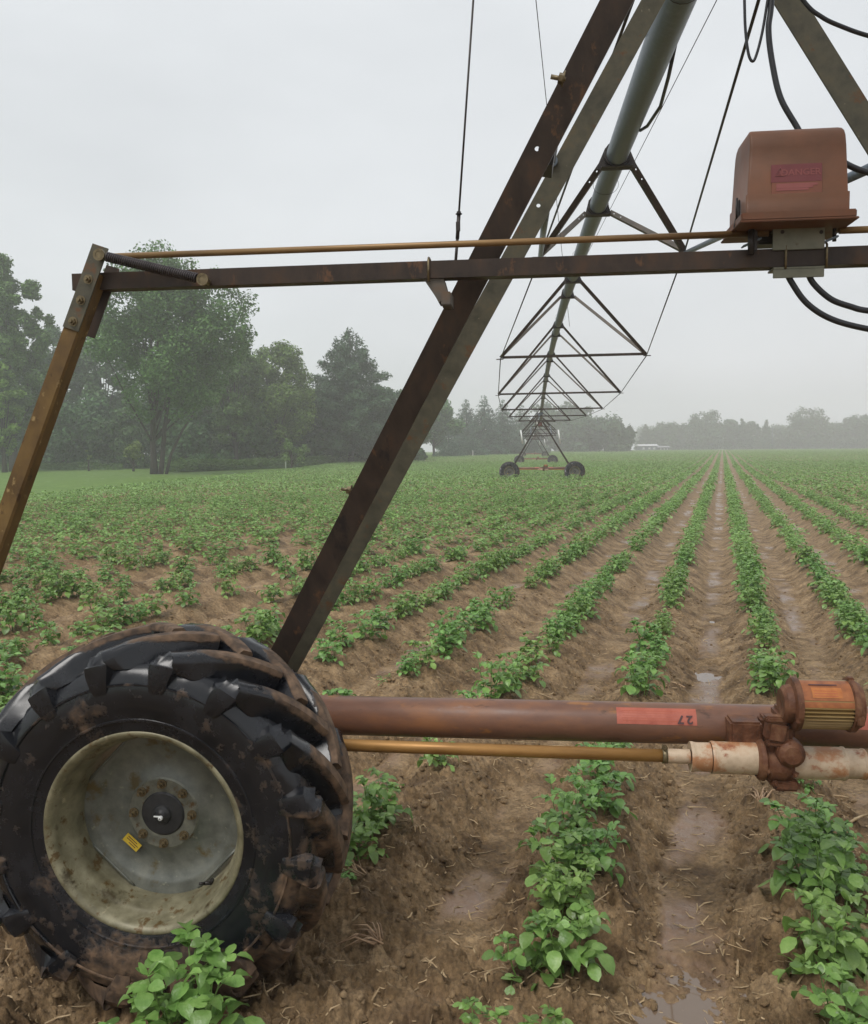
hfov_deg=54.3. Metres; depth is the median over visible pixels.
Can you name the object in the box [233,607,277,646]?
potato plant
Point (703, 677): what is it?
puddle
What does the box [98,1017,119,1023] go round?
potato plant
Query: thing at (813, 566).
potato plant
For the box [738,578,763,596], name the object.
potato plant
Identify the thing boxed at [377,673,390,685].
potato plant
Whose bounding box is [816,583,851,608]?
potato plant
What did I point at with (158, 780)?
irrigation tower
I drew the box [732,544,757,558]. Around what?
potato plant
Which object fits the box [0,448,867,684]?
potato crop
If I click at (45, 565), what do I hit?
potato plant
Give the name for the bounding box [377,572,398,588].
potato plant
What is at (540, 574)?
potato plant
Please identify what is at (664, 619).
potato plant
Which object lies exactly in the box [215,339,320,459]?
tree
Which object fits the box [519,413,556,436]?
irrigation span
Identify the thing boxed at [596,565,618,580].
potato plant
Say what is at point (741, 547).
potato plant
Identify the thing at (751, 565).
potato plant
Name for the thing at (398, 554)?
potato plant
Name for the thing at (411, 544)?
potato plant
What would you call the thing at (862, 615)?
potato plant
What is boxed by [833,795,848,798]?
corn stalk
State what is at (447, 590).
potato plant
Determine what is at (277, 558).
potato plant
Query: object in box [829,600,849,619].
potato plant
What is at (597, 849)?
potato plant
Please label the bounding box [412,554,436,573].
potato plant
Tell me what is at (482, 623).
potato plant
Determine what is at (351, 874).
potato plant
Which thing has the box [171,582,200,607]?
potato plant
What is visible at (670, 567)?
potato plant
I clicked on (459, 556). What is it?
potato plant
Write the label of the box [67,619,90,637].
potato plant
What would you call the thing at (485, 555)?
potato plant
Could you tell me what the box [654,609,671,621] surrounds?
potato plant
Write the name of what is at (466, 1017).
potato plant
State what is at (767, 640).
potato plant
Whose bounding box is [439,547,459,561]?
potato plant
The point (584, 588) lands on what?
potato plant
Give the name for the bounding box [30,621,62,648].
potato plant
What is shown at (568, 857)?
potato plant
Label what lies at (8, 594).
potato plant
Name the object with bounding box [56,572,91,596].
potato plant
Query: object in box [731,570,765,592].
potato plant
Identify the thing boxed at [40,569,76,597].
potato plant
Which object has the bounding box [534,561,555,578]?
potato plant
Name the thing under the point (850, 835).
potato plant
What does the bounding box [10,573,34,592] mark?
potato plant
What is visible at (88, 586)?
potato plant
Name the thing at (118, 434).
thicket
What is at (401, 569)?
potato plant
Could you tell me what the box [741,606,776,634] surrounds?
potato plant
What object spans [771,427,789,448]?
tree
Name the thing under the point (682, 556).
potato plant
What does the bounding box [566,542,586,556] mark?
potato plant
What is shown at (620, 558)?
potato plant
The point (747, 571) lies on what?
potato plant
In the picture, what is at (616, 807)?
potato plant
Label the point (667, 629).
potato plant
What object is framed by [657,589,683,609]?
potato plant
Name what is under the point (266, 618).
potato plant
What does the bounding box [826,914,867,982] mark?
potato plant
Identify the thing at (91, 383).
tree
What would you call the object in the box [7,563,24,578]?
potato plant
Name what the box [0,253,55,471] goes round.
tree
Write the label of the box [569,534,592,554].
potato plant
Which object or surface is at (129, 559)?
potato plant
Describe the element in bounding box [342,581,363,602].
potato plant
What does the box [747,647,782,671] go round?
potato plant
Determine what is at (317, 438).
thicket
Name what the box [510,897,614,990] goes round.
potato plant
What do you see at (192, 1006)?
potato plant
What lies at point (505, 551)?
potato plant
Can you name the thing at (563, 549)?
potato plant
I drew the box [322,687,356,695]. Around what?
potato plant
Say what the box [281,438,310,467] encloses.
sapling
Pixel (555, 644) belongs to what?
potato plant
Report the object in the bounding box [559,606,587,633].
potato plant
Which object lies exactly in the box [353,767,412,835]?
potato plant
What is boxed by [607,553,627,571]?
potato plant
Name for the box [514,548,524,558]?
potato plant
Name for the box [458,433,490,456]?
spruce tree
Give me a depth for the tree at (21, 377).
114.60 m
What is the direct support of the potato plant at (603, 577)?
on the ground
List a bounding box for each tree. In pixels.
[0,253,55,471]
[0,359,32,441]
[0,361,26,471]
[42,324,99,460]
[69,332,137,465]
[82,239,259,473]
[154,341,221,450]
[202,340,271,459]
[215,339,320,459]
[295,327,400,463]
[373,382,402,417]
[423,399,465,455]
[432,428,465,457]
[443,399,474,449]
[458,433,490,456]
[463,395,508,455]
[493,399,528,453]
[510,405,549,452]
[529,401,575,451]
[557,410,626,451]
[560,401,593,418]
[603,421,636,451]
[630,424,657,446]
[633,424,654,449]
[649,421,681,449]
[678,422,691,449]
[683,409,731,449]
[723,418,746,449]
[740,421,762,448]
[755,419,776,448]
[762,423,786,445]
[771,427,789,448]
[780,406,837,448]
[832,414,867,448]
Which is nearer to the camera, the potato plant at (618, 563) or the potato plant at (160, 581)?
the potato plant at (160, 581)
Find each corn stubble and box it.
[336,921,383,948]
[342,856,366,877]
[740,786,778,802]
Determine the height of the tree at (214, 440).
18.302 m
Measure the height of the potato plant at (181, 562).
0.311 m
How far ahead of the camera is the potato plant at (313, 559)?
12.62 m
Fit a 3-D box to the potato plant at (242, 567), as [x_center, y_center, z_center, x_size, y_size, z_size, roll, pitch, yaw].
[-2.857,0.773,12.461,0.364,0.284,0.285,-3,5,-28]
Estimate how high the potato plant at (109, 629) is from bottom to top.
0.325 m
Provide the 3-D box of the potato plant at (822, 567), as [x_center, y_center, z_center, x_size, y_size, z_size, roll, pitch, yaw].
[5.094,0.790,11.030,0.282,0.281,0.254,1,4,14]
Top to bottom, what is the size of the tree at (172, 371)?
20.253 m
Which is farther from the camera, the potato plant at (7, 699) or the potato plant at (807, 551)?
the potato plant at (807, 551)
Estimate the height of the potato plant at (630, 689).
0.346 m
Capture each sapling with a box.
[85,450,91,470]
[122,440,144,470]
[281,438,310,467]
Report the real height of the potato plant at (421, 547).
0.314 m
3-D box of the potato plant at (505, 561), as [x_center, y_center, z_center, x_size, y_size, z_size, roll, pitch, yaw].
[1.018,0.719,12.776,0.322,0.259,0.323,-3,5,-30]
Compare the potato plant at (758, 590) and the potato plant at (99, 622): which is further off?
the potato plant at (758, 590)
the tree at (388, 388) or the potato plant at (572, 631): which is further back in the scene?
the tree at (388, 388)
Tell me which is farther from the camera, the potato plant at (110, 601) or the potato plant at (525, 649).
the potato plant at (110, 601)
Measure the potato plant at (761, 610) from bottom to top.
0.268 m
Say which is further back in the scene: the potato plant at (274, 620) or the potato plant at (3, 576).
the potato plant at (3, 576)
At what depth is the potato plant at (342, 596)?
9.60 m
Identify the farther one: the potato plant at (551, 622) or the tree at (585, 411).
the tree at (585, 411)
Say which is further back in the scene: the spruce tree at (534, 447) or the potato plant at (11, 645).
the spruce tree at (534, 447)
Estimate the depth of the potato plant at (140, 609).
8.80 m
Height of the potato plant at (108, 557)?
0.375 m
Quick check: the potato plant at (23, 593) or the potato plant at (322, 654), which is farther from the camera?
the potato plant at (23, 593)
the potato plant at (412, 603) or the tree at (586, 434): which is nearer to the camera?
the potato plant at (412, 603)
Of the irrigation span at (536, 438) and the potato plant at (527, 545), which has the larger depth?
the irrigation span at (536, 438)
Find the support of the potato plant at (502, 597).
on the ground
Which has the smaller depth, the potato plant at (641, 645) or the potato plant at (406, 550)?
the potato plant at (641, 645)
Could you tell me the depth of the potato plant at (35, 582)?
10.94 m
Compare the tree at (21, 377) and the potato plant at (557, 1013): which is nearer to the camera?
the potato plant at (557, 1013)
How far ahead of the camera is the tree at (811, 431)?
394.86 m
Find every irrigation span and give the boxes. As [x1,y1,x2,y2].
[495,0,867,422]
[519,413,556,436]
[523,427,545,439]
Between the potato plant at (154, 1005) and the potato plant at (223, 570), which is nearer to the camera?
the potato plant at (154, 1005)
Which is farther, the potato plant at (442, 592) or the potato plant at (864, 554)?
the potato plant at (864, 554)
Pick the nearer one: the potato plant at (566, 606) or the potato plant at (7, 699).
the potato plant at (7, 699)
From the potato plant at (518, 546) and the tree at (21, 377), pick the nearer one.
the potato plant at (518, 546)
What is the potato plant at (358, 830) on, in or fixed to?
on the ground
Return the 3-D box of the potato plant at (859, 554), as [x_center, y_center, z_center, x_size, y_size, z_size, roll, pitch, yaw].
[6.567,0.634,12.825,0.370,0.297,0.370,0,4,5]
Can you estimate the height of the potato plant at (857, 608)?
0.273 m
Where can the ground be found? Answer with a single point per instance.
(494, 816)
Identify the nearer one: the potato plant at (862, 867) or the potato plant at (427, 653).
the potato plant at (862, 867)
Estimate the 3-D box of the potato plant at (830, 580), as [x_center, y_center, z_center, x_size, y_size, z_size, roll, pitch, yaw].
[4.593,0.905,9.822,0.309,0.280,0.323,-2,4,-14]
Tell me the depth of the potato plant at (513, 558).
13.22 m
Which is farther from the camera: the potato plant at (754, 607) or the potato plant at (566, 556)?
the potato plant at (566, 556)
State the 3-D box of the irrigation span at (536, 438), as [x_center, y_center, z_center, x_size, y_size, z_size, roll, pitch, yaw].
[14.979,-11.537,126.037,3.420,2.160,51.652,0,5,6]
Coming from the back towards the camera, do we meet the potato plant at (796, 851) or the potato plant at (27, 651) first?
the potato plant at (27, 651)
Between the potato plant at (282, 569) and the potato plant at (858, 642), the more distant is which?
the potato plant at (282, 569)
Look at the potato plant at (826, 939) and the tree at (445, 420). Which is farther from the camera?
the tree at (445, 420)
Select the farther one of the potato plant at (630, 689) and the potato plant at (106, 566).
the potato plant at (106, 566)
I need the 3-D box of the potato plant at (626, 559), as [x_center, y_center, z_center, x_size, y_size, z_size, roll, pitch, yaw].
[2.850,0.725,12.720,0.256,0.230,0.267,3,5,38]
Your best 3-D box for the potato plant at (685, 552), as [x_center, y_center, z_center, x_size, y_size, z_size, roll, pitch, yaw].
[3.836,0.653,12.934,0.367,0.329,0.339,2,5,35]
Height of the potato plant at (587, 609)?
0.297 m
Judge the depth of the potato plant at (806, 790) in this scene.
4.33 m
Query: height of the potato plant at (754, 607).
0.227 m
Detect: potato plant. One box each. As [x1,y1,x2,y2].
[0,569,14,582]
[0,587,28,612]
[0,595,33,634]
[0,607,6,627]
[0,639,26,661]
[0,652,27,699]
[0,695,13,711]
[5,631,34,655]
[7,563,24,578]
[8,667,39,685]
[9,586,37,608]
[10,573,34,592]
[18,598,46,627]
[20,567,34,578]
[21,551,41,568]
[28,565,50,587]
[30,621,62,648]
[31,556,56,573]
[33,587,57,605]
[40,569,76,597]
[41,567,63,586]
[49,562,63,571]
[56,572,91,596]
[61,645,76,650]
[67,563,89,579]
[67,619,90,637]
[72,624,121,643]
[76,583,106,612]
[83,580,100,591]
[84,606,122,631]
[92,558,117,573]
[96,568,116,589]
[96,600,135,629]
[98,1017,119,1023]
[99,544,122,562]
[99,595,113,606]
[106,581,134,603]
[113,571,133,585]
[117,546,143,570]
[117,977,194,1023]
[125,602,150,624]
[126,919,264,1023]
[135,592,169,616]
[137,553,153,567]
[145,549,163,565]
[150,575,176,592]
[155,549,172,564]
[164,571,190,588]
[170,555,197,573]
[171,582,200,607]
[176,566,195,586]
[202,550,218,565]
[210,624,233,633]
[212,561,230,577]
[212,570,245,598]
[214,548,229,561]
[220,556,241,573]
[231,555,251,572]
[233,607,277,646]
[239,553,261,570]
[249,610,282,634]
[253,606,284,639]
[255,542,280,564]
[256,583,287,605]
[269,550,284,562]
[271,554,297,578]
[284,576,306,595]
[293,548,315,570]
[301,553,319,568]
[311,638,346,665]
[320,619,353,651]
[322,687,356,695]
[331,598,342,610]
[335,580,356,605]
[340,859,356,878]
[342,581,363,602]
[346,610,389,639]
[346,798,394,863]
[350,562,360,576]
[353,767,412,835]
[353,804,376,823]
[356,552,369,572]
[356,556,374,572]
[359,582,378,601]
[360,572,387,598]
[363,544,370,554]
[365,604,396,629]
[367,553,381,569]
[374,556,389,565]
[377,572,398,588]
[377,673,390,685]
[378,554,392,565]
[382,550,398,561]
[382,564,411,586]
[384,596,411,618]
[391,548,404,559]
[393,567,410,581]
[393,590,422,615]
[395,544,413,557]
[396,652,419,675]
[398,539,417,554]
[401,638,443,672]
[402,538,426,554]
[403,562,417,577]
[408,560,423,576]
[409,591,427,609]
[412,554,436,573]
[417,558,437,571]
[417,737,458,771]
[420,583,443,605]
[424,622,467,659]
[426,554,446,571]
[426,583,451,600]
[428,610,466,646]
[434,580,453,593]
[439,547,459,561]
[442,575,463,590]
[443,606,473,637]
[449,546,467,560]
[450,564,471,585]
[452,997,512,1023]
[453,544,468,556]
[453,690,489,697]
[454,560,484,581]
[458,607,494,633]
[465,596,497,617]
[466,598,499,631]
[466,651,521,698]
[469,559,492,577]
[474,552,496,573]
[481,548,507,572]
[481,908,566,994]
[485,586,514,609]
[488,551,508,567]
[490,656,525,693]
[495,545,513,564]
[496,551,509,565]
[503,586,515,598]
[503,650,549,687]
[505,548,523,562]
[506,538,531,555]
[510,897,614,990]
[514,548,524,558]
[515,544,531,554]
[516,817,609,899]
[518,1004,573,1023]
[519,631,549,668]
[522,572,536,588]
[524,562,549,588]
[528,843,604,923]
[532,773,603,844]
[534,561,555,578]
[536,552,558,574]
[538,627,570,656]
[539,614,566,644]
[544,558,564,575]
[547,600,581,623]
[552,610,576,636]
[554,550,575,564]
[556,543,580,560]
[558,760,637,819]
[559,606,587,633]
[559,820,629,886]
[563,591,598,619]
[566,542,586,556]
[567,545,582,559]
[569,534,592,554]
[569,589,600,619]
[570,581,599,610]
[570,587,597,608]
[575,742,633,790]
[578,578,606,599]
[587,575,605,592]
[592,742,634,747]
[594,575,613,592]
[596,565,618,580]
[596,569,614,583]
[596,572,610,586]
[606,559,627,571]
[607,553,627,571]
[608,554,629,568]
[614,650,669,696]
[618,549,636,564]
[619,552,632,565]
[622,651,659,678]
[624,617,671,655]
[634,646,668,673]
[642,632,672,659]
[651,610,671,628]
[652,618,675,634]
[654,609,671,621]
[655,576,685,598]
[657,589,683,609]
[658,569,693,591]
[662,566,685,581]
[663,580,684,601]
[672,544,694,562]
[672,558,689,568]
[674,548,697,565]
[674,564,689,572]
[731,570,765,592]
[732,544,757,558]
[732,545,760,563]
[733,551,759,569]
[733,555,769,582]
[734,565,759,587]
[735,571,768,597]
[736,586,767,612]
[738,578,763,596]
[739,549,761,567]
[740,584,770,605]
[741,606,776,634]
[743,559,763,574]
[744,651,784,675]
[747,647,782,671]
[747,653,783,686]
[749,604,779,628]
[749,606,774,624]
[750,650,798,696]
[754,618,778,642]
[754,627,782,649]
[758,792,849,855]
[758,815,867,920]
[772,862,867,998]
[789,957,867,1023]
[790,542,814,563]
[796,551,827,567]
[796,779,821,793]
[797,546,813,558]
[802,552,820,566]
[807,560,825,574]
[807,568,828,586]
[810,574,840,591]
[811,820,863,862]
[813,561,836,578]
[814,847,867,914]
[815,579,849,602]
[816,574,836,591]
[816,578,845,598]
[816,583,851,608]
[823,588,854,608]
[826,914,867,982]
[828,601,866,630]
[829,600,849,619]
[830,597,863,623]
[834,608,867,638]
[844,621,867,642]
[852,634,867,647]
[853,544,867,560]
[853,545,867,564]
[854,617,867,655]
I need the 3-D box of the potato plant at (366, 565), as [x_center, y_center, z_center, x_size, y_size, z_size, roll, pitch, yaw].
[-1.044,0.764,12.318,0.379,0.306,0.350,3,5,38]
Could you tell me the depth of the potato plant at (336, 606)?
9.29 m
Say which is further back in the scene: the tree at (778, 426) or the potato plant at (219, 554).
the tree at (778, 426)
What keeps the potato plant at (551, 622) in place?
on the ground
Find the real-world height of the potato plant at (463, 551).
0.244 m
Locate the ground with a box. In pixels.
[0,448,867,1023]
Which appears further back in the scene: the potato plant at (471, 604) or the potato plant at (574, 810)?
the potato plant at (471, 604)
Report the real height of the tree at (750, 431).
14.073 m
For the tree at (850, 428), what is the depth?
398.37 m
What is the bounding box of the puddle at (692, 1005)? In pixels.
[628,962,746,1023]
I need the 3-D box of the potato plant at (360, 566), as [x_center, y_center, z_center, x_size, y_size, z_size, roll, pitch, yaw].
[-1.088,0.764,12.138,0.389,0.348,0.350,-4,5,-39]
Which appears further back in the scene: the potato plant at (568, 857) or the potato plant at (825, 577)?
the potato plant at (825, 577)
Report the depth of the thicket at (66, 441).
104.25 m
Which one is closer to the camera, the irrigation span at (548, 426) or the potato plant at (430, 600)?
the potato plant at (430, 600)
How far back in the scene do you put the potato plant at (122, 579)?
11.13 m
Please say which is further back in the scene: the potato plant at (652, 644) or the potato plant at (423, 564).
the potato plant at (423, 564)
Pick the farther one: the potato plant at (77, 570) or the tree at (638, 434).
the tree at (638, 434)
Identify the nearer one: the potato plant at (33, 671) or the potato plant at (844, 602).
the potato plant at (33, 671)
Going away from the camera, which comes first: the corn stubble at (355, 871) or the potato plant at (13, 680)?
the corn stubble at (355, 871)
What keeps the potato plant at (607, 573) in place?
on the ground
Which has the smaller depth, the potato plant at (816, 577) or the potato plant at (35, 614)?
the potato plant at (35, 614)
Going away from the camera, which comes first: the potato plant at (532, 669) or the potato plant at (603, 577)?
the potato plant at (532, 669)
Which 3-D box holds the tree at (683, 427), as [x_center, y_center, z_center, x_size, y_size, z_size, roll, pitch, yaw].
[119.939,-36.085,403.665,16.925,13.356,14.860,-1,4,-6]
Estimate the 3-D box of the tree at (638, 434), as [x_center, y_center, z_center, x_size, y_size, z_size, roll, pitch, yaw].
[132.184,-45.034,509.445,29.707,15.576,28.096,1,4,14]
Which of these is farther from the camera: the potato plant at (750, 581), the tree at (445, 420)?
the tree at (445, 420)
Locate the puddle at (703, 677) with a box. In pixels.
[694,672,721,681]
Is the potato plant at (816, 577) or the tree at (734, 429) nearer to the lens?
the potato plant at (816, 577)
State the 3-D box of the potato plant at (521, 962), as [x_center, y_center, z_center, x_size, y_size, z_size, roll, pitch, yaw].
[0.321,1.517,2.919,0.277,0.235,0.182,-3,5,-32]
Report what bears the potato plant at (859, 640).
on the ground
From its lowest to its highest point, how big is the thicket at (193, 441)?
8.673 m
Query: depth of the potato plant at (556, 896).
3.11 m
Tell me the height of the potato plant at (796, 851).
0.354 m
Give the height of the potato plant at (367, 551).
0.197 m
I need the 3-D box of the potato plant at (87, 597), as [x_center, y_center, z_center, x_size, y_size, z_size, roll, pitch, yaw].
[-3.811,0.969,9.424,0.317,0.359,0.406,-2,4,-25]
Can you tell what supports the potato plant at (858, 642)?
on the ground
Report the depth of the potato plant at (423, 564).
12.32 m
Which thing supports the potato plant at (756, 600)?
on the ground
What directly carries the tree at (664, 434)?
on the ground
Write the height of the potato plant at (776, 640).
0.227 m
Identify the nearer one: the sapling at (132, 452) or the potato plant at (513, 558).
the potato plant at (513, 558)
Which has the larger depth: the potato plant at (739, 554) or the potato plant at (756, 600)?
the potato plant at (739, 554)
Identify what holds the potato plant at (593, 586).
on the ground
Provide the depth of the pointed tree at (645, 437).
382.31 m
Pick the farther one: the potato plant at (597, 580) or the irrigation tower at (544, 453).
the irrigation tower at (544, 453)
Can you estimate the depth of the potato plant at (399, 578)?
10.98 m
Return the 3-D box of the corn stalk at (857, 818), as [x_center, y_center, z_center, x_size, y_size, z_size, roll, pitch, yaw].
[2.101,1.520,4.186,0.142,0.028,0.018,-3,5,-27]
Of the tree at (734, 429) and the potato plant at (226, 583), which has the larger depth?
the tree at (734, 429)
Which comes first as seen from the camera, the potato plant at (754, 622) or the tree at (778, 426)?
the potato plant at (754, 622)
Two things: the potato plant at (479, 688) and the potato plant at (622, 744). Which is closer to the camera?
the potato plant at (622, 744)
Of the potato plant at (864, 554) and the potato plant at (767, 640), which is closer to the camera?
the potato plant at (767, 640)
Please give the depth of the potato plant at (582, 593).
9.44 m
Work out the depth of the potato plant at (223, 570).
11.93 m
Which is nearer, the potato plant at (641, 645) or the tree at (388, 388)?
the potato plant at (641, 645)
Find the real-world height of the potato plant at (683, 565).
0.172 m
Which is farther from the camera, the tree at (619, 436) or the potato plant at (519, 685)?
the tree at (619, 436)
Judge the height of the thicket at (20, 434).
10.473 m
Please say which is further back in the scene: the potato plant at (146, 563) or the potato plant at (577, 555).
the potato plant at (577, 555)
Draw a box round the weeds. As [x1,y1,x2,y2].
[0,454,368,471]
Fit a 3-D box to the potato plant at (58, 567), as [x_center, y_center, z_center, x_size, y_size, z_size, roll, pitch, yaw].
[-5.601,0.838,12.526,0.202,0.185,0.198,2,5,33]
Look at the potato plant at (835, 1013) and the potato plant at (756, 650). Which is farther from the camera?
the potato plant at (756, 650)
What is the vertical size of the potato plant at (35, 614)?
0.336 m
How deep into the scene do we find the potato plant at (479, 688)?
5.84 m
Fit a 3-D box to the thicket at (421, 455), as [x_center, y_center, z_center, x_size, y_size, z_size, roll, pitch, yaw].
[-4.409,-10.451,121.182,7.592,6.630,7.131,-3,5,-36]
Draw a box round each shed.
[635,444,658,449]
[657,446,669,449]
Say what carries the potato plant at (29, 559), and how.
on the ground
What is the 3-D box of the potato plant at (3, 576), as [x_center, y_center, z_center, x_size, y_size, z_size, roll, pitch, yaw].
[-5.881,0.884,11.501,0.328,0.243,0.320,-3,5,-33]
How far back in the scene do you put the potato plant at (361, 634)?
7.81 m
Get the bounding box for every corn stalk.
[736,958,738,976]
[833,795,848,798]
[850,814,867,822]
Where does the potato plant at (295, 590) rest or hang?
on the ground
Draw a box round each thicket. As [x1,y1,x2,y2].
[0,423,66,463]
[17,391,112,465]
[82,403,160,467]
[104,387,213,462]
[140,404,222,467]
[279,416,342,463]
[413,430,432,461]
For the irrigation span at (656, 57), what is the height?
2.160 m
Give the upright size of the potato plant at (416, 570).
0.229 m
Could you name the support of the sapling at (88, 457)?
on the ground
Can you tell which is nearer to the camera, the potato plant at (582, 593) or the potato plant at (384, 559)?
the potato plant at (582, 593)
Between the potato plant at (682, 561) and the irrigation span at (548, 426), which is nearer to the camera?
the potato plant at (682, 561)
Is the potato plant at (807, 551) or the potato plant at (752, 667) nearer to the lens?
the potato plant at (752, 667)
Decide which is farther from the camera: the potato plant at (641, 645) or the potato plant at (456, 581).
the potato plant at (456, 581)
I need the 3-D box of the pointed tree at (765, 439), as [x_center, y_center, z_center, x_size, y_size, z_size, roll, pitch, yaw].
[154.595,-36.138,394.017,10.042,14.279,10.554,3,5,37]
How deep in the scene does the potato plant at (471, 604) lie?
8.80 m
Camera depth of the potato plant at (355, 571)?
11.84 m
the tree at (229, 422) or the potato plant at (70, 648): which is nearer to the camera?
the potato plant at (70, 648)
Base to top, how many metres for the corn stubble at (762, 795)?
0.076 m
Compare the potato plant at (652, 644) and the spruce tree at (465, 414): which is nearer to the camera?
the potato plant at (652, 644)
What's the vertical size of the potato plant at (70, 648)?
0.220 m
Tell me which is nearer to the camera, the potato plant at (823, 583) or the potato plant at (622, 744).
the potato plant at (622, 744)
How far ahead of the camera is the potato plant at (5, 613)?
8.33 m
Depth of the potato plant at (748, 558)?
12.13 m
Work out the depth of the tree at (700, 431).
388.84 m
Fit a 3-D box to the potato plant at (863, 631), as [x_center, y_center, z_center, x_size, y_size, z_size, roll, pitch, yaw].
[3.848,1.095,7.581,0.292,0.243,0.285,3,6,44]
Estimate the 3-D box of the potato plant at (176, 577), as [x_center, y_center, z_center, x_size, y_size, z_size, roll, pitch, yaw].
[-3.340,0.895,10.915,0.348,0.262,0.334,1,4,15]
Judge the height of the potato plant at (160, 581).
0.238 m
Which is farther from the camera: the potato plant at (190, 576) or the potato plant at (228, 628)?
the potato plant at (190, 576)
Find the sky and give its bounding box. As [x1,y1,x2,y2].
[0,0,867,453]
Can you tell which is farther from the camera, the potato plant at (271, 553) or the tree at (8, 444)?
the tree at (8, 444)
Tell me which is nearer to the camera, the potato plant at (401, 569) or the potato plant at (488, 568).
the potato plant at (401, 569)
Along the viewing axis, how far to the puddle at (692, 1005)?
2.87 m
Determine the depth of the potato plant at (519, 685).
6.06 m
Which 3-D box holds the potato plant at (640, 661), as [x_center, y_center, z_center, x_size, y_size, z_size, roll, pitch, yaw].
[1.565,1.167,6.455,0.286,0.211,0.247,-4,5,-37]
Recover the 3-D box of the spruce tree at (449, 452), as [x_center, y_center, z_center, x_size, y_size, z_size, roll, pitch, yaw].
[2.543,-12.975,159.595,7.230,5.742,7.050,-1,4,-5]
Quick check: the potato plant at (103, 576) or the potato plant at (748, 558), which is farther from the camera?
the potato plant at (748, 558)
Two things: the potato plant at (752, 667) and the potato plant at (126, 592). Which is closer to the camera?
the potato plant at (752, 667)
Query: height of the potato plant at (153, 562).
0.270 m
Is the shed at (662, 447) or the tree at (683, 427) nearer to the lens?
the shed at (662, 447)
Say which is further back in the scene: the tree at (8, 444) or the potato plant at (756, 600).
the tree at (8, 444)
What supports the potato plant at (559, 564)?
on the ground
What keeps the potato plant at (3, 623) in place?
on the ground
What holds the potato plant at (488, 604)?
on the ground
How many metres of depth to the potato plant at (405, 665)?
6.51 m
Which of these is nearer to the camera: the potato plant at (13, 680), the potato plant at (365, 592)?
the potato plant at (13, 680)
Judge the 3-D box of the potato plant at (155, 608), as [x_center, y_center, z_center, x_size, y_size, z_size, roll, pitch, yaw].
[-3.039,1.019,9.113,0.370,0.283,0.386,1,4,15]
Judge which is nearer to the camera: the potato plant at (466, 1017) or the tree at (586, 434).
the potato plant at (466, 1017)
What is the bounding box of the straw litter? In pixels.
[0,515,867,1023]
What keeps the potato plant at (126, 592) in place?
on the ground
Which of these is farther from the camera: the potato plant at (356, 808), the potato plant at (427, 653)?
the potato plant at (427, 653)
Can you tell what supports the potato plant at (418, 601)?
on the ground
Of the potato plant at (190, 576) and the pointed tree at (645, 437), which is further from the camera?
the pointed tree at (645, 437)
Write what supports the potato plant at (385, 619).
on the ground
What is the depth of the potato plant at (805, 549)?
12.88 m
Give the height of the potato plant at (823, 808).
0.310 m
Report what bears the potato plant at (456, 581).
on the ground
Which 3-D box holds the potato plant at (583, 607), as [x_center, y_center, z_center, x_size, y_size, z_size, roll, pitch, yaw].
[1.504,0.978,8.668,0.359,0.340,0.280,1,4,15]
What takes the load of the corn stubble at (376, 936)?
on the ground
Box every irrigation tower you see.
[0,0,867,1011]
[499,412,584,479]
[514,431,557,464]
[519,441,548,456]
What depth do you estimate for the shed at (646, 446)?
354.09 m
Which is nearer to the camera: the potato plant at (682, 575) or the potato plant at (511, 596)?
the potato plant at (511, 596)
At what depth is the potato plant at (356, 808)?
3.94 m
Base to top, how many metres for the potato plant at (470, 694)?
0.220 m
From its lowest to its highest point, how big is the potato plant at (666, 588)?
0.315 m
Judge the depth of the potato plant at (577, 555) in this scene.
13.67 m
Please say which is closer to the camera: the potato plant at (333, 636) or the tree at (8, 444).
the potato plant at (333, 636)
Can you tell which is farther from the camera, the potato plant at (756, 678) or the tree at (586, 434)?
the tree at (586, 434)
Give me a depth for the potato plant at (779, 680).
5.92 m
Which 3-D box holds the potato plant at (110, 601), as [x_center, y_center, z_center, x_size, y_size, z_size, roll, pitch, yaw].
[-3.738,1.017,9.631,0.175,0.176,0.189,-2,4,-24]
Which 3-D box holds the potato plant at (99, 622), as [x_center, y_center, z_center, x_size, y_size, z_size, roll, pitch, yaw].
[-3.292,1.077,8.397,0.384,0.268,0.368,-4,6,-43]
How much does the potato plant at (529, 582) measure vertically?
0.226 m
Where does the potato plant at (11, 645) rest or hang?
on the ground
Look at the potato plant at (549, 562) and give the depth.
11.73 m
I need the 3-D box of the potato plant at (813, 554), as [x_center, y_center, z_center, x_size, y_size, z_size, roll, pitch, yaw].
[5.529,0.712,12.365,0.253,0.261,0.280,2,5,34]
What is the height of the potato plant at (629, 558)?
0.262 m
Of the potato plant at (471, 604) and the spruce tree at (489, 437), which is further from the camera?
the spruce tree at (489, 437)
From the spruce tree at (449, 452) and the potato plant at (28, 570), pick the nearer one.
the potato plant at (28, 570)
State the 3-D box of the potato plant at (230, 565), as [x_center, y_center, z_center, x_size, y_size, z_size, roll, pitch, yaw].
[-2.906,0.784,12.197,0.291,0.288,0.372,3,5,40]
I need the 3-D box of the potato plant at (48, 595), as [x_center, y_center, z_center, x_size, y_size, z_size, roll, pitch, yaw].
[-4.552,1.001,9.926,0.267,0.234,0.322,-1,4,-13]
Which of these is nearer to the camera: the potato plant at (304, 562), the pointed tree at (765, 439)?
the potato plant at (304, 562)
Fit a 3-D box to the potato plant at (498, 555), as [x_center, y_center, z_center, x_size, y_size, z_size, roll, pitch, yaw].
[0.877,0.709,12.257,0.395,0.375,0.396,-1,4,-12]
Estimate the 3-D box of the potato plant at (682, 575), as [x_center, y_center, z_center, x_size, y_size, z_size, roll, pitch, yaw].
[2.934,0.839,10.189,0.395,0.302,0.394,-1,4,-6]

